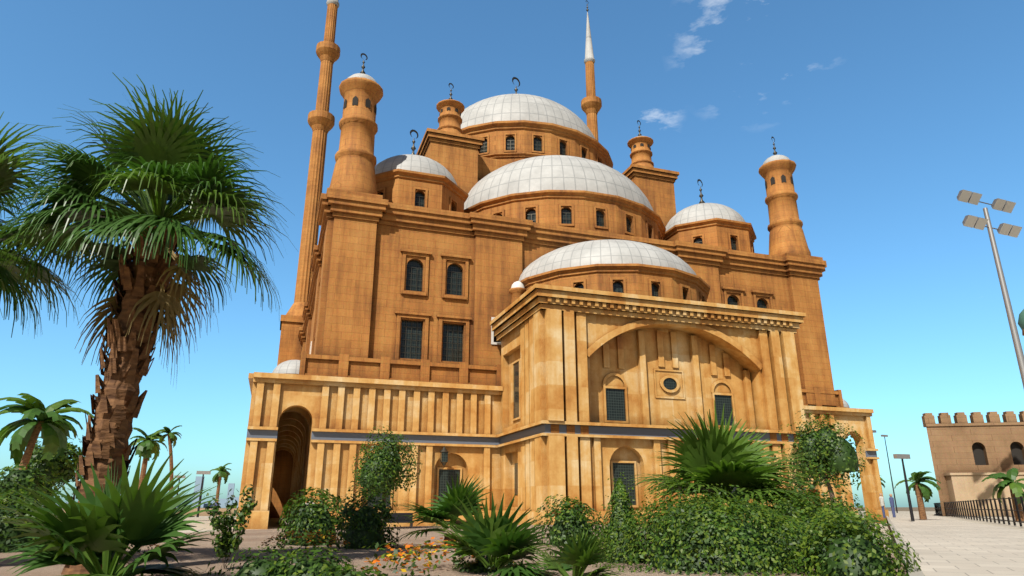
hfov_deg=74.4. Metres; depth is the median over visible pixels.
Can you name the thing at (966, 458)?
surround
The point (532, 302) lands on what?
mosque
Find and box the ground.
[0,507,1023,575]
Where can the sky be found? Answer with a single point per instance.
(885, 111)
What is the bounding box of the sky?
[0,0,1023,506]
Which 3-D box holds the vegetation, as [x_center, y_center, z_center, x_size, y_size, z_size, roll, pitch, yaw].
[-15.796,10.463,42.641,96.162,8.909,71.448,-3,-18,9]
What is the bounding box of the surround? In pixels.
[42,190,1023,526]
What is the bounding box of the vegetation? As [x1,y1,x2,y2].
[0,72,1023,575]
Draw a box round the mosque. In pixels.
[236,0,888,528]
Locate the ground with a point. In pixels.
(941, 545)

